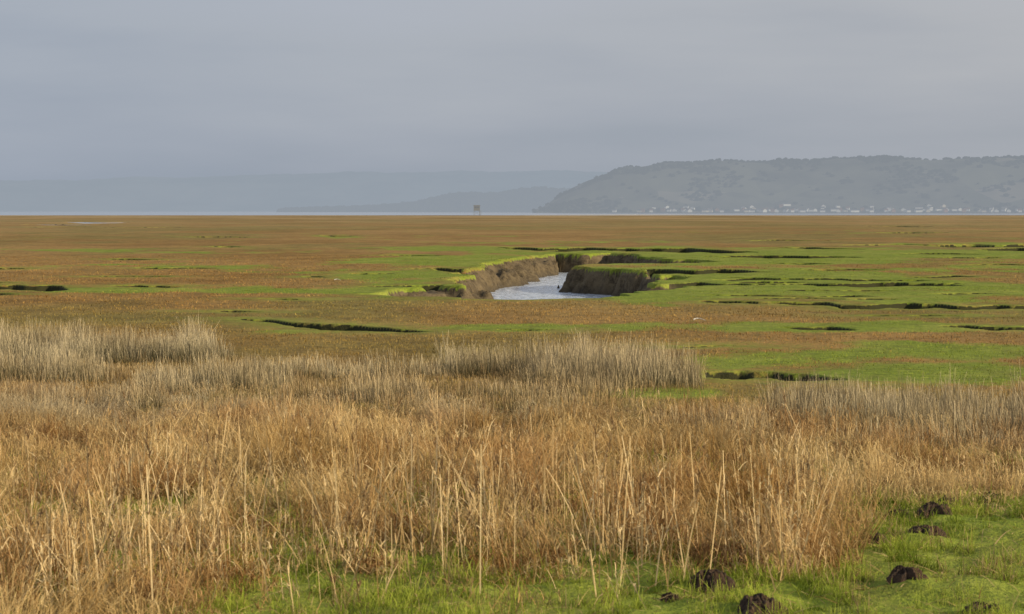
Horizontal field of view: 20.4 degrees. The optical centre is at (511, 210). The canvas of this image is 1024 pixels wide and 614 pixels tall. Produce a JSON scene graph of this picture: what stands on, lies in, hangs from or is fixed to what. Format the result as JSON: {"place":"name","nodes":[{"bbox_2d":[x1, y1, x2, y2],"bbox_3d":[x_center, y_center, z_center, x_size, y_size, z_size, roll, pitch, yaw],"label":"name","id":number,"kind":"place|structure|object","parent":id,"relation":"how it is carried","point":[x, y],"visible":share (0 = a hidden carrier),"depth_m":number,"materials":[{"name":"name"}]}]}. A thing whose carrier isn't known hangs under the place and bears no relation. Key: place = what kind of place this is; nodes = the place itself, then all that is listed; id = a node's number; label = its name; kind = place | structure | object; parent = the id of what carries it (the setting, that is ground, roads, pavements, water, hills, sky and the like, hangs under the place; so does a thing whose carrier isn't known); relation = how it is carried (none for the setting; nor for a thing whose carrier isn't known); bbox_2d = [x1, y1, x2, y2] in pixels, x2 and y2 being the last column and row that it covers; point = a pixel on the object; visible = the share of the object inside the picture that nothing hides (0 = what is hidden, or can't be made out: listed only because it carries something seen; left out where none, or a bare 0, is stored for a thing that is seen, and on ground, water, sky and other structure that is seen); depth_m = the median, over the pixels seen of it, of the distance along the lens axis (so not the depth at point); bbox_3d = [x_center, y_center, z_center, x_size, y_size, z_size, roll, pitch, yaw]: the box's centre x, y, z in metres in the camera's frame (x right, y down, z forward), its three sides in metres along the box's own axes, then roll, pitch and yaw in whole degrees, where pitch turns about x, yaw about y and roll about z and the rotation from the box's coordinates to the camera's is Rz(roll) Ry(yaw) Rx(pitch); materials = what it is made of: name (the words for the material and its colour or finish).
{"place":"outdoors","nodes":[
{"label":"outdoors","id":0,"kind":"place"},
{"bbox_2d":[0,170,606,210],"bbox_3d":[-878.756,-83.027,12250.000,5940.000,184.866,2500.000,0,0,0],"label":"distant ridge","id":1,"kind":"structure","parent":0,"point":[271,192],"depth_m":11561.56,"materials":[{"name":"grey"}]},
{"bbox_2d":[278,190,562,211],"bbox_3d":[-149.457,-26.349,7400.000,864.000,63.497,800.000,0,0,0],"label":"wooded hill","id":2,"kind":"structure","parent":0,"point":[501,207],"depth_m":7073.50,"materials":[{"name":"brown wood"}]},
{"bbox_2d":[277,186,570,211],"bbox_3d":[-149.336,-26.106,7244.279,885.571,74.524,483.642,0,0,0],"label":"shoreline woodland","id":3,"kind":"object","parent":2,"relation":"on","point":[526,197],"visible":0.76,"depth_m":7168.52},
{"bbox_2d":[0,215,1023,613],"bbox_3d":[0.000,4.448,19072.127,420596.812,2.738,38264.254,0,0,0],"label":"ground","id":4,"kind":"structure","parent":0,"point":[670,247],"depth_m":101.82,"materials":[{"name":"green plant"}]},
{"bbox_2d":[473,205,480,215],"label":"wildlife hide","id":5,"kind":"object","parent":4,"relation":"on","point":[476,207],"visible":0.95,"depth_m":1638.44,"materials":[{"name":"grey wood"}]},
{"bbox_2d":[0,369,1023,613],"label":"reed bed","id":6,"kind":"object","parent":4,"relation":"on","point":[282,439],"visible":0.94,"depth_m":29.46,"materials":[{"name":"beige plant"}]},
{"bbox_2d":[0,311,1023,454],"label":"rush bed","id":7,"kind":"object","parent":4,"relation":"on","point":[587,366],"visible":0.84,"depth_m":51.27,"materials":[{"name":"beige plant"}]},
{"bbox_2d":[0,439,1023,613],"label":"meadow grass","id":8,"kind":"structure","parent":4,"relation":"on","point":[377,602],"depth_m":24.33,"materials":[{"name":"green plant"}]},
{"bbox_2d":[0,255,1023,449],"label":"marsh vegetation","id":9,"kind":"object","parent":4,"relation":"on","point":[531,319],"visible":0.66,"depth_m":81.76,"materials":[{"name":"green plant"}]},
{"bbox_2d":[659,592,679,602],"bbox_3d":[1.301,3.196,23.397,0.214,0.129,0.265,0,0,0],"label":"molehill","id":10,"kind":"object","parent":4,"relation":"on","point":[667,598],"visible":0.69,"depth_m":23.35,"materials":[{"name":"brown soil"}]},
{"bbox_2d":[688,569,737,592],"bbox_3d":[1.699,3.105,23.997,0.473,0.167,0.498,0,0,-33],"label":"molehill","id":11,"kind":"object","parent":4,"relation":"on","point":[709,577],"visible":0.94,"depth_m":23.87,"materials":[{"name":"brown soil"}]},
{"bbox_2d":[737,592,788,613],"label":"molehill","id":12,"kind":"object","parent":4,"relation":"on","point":[755,598],"visible":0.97,"depth_m":22.52,"materials":[{"name":"brown soil"}]},
{"bbox_2d":[859,532,887,543],"bbox_3d":[3.479,3.169,27.401,0.327,0.131,0.374,0,0,35],"label":"molehill","id":13,"kind":"object","parent":4,"relation":"on","point":[878,538],"visible":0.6,"depth_m":27.35,"materials":[{"name":"brown soil"}]},
{"bbox_2d":[886,565,928,582],"bbox_3d":[3.384,3.110,24.369,0.372,0.131,0.474,0,0,0],"label":"molehill","id":14,"kind":"object","parent":4,"relation":"on","point":[899,573],"visible":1,"depth_m":24.24,"materials":[{"name":"brown soil"}]},
{"bbox_2d":[909,525,948,537],"bbox_3d":[4.043,3.127,27.716,0.436,0.134,0.632,0,0,10],"label":"molehill","id":15,"kind":"object","parent":4,"relation":"on","point":[928,528],"visible":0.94,"depth_m":27.60,"materials":[{"name":"brown soil"}]},
{"bbox_2d":[915,501,952,518],"bbox_3d":[4.410,3.110,29.658,0.406,0.160,0.593,0,0,0],"label":"molehill","id":16,"kind":"object","parent":4,"relation":"on","point":[943,508],"visible":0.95,"depth_m":29.50,"materials":[{"name":"brown soil"}]},
{"bbox_2d":[961,601,1000,613],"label":"molehill","id":17,"kind":"object","parent":4,"relation":"on","point":[990,606],"visible":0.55,"depth_m":22.67,"materials":[{"name":"green plant"}]},
{"bbox_2d":[0,211,1023,214],"bbox_3d":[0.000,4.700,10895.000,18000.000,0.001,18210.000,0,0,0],"label":"estuary water","id":18,"kind":"structure","parent":0,"point":[221,213],"depth_m":4130.85,"materials":[{"name":"grey liquid"}]},
{"bbox_2d":[0,0,1023,180],"label":"sky","id":19,"kind":"structure","parent":0,"point":[90,89],"materials":[{"name":"grey"}]},
{"bbox_2d":[491,272,610,299],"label":"river","id":20,"kind":"structure","parent":0,"point":[545,287],"depth_m":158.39,"materials":[{"name":"liquid"}]},
{"bbox_2d":[598,214,660,214],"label":"sandbank","id":21,"kind":"structure","parent":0,"point":[629,214],"depth_m":2888.32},
{"bbox_2d":[536,157,1023,212],"bbox_3d":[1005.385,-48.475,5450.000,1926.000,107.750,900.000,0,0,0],"label":"headland hill","id":22,"kind":"structure","parent":0,"point":[791,185],"depth_m":5207.09,"materials":[{"name":"grey"}]},
{"bbox_2d":[532,155,1023,212],"bbox_3d":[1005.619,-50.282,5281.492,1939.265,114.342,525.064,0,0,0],"label":"hillside woodland","id":23,"kind":"object","parent":22,"relation":"on","point":[558,207],"visible":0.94,"depth_m":5272.03,"materials":[{"name":"grey plant"}]},
{"bbox_2d":[885,508,908,518],"bbox_3d":[4.029,3.195,29.934,0.345,0.141,0.343,0,0,21],"label":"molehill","id":24,"kind":"object","parent":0,"point":[895,510],"visible":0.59,"depth_m":29.85,"materials":[{"name":"brown soil"}]},
{"bbox_2d":[938,495,956,506],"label":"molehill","id":25,"kind":"object","parent":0,"point":[946,499],"visible":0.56,"depth_m":30.49,"materials":[{"name":"green plant"}]},
{"bbox_2d":[976,490,1000,502],"bbox_3d":[5.172,3.114,30.776,0.316,0.164,0.342,0,0,0],"label":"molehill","id":26,"kind":"object","parent":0,"point":[989,496],"visible":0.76,"depth_m":30.72,"materials":[{"name":"green plant"}]}
]}

